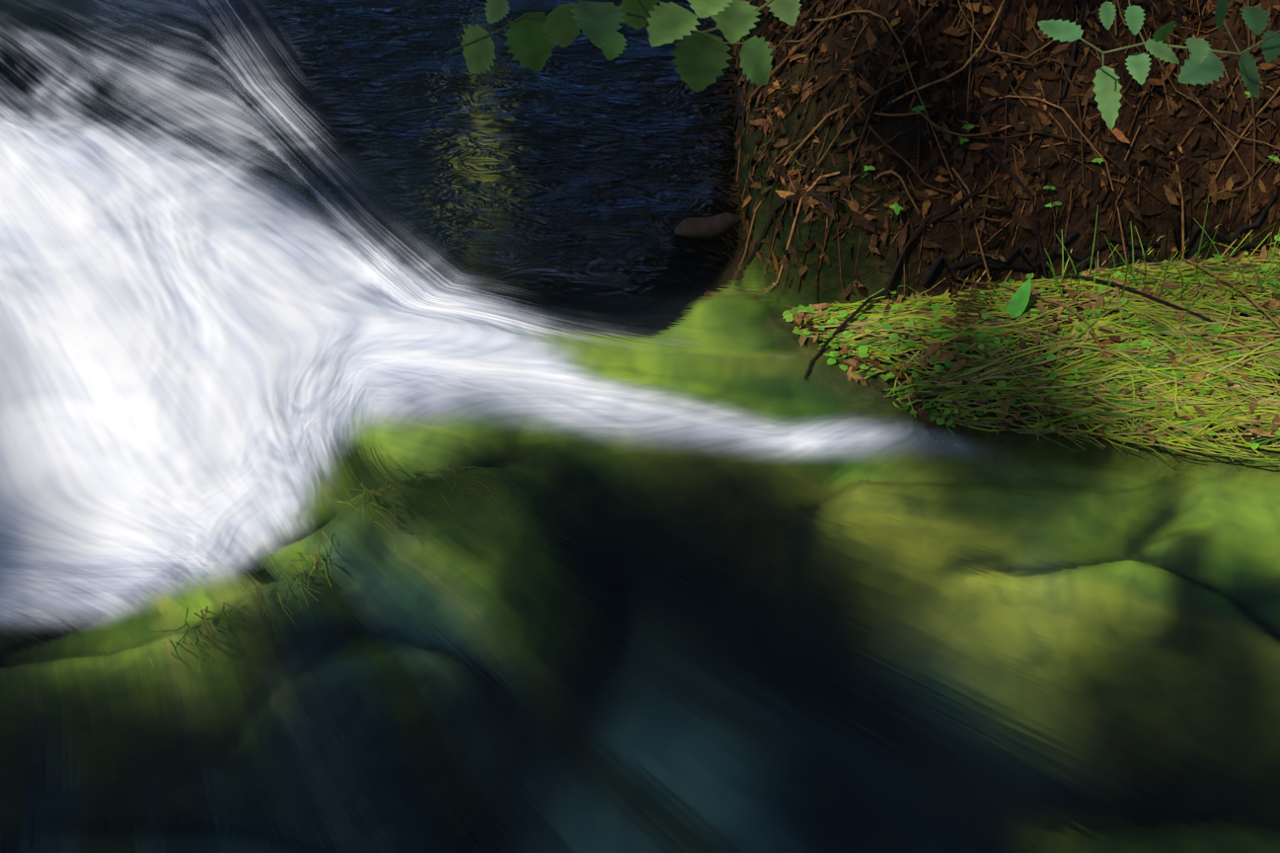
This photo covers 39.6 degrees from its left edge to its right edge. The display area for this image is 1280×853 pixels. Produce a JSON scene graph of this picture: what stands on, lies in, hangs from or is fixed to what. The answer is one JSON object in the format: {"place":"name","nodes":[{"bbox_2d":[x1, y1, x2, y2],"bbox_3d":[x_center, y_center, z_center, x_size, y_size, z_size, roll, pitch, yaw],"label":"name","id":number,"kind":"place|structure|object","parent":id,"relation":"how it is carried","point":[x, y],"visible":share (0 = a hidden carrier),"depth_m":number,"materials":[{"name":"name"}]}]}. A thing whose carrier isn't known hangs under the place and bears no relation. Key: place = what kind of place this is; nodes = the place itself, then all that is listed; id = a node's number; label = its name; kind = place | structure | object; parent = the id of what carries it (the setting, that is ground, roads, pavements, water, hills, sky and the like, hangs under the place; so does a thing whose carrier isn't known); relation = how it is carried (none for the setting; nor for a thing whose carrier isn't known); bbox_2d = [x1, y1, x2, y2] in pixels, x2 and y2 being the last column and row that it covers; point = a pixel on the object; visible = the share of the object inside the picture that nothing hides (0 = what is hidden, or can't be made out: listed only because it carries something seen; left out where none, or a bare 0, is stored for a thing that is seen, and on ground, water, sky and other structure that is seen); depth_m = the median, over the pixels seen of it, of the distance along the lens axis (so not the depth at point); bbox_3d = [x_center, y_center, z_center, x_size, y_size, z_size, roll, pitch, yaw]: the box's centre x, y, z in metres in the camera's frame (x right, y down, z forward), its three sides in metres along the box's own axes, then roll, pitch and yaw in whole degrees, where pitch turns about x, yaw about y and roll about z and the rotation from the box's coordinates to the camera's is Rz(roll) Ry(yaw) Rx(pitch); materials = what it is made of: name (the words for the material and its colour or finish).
{"place":"outdoors","nodes":[
{"label":"outdoors","id":0,"kind":"place"},
{"bbox_2d":[0,0,1279,852],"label":"stream water","id":1,"kind":"structure","parent":0,"point":[743,565],"depth_m":2.16,"materials":[{"name":"white liquid"}]},
{"bbox_2d":[149,465,510,673],"bbox_3d":[-0.475,0.196,2.088,0.687,0.008,0.180,-22,52,-18],"label":"moss","id":2,"kind":"object","parent":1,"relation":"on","point":[369,501],"visible":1,"depth_m":2.15,"materials":[{"name":"green plant"}]},
{"bbox_2d":[445,0,1279,130],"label":"leaves","id":3,"kind":"object","parent":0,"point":[700,59],"depth_m":1.24,"materials":[{"name":"green plant"}]},
{"bbox_2d":[945,186,1008,329],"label":"dry fern fronds","id":4,"kind":"object","parent":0,"point":[971,280],"visible":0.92,"depth_m":2.35,"materials":[{"name":"brown plant"}]},
{"bbox_2d":[736,0,1279,535],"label":"bank","id":5,"kind":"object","parent":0,"point":[945,237],"visible":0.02,"depth_m":2.36,"materials":[{"name":"brown soil"}]},
{"bbox_2d":[674,0,1279,371],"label":"twigs","id":6,"kind":"object","parent":5,"relation":"on","point":[707,228],"visible":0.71,"depth_m":2.38,"materials":[{"name":"brown wood"}]},
{"bbox_2d":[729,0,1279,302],"bbox_3d":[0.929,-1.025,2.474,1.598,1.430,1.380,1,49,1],"label":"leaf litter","id":7,"kind":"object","parent":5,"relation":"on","point":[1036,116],"visible":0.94,"depth_m":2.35,"materials":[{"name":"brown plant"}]},
{"bbox_2d":[782,194,1279,465],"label":"grass strip","id":8,"kind":"object","parent":5,"relation":"on","point":[1225,343],"depth_m":2.29,"materials":[{"name":"green plant"}]},
{"bbox_2d":[782,233,1279,449],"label":"clover leaves","id":9,"kind":"object","parent":8,"relation":"on","point":[1016,305],"visible":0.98,"depth_m":2.32,"materials":[{"name":"green plant"}]},
{"bbox_2d":[784,244,1279,449],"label":"pine needles","id":10,"kind":"object","parent":8,"relation":"on","point":[924,414],"visible":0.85,"depth_m":2.31,"materials":[{"name":"brown plant"}]},
{"bbox_2d":[821,278,1279,408],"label":"strip twigs","id":11,"kind":"object","parent":8,"relation":"on","point":[1050,307],"visible":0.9,"depth_m":2.33,"materials":[{"name":"brown wood"}]},
{"bbox_2d":[862,91,1279,219],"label":"bank seedlings","id":12,"kind":"object","parent":5,"relation":"on","point":[896,207],"visible":1,"depth_m":2.33,"materials":[{"name":"green plant"}]}
]}

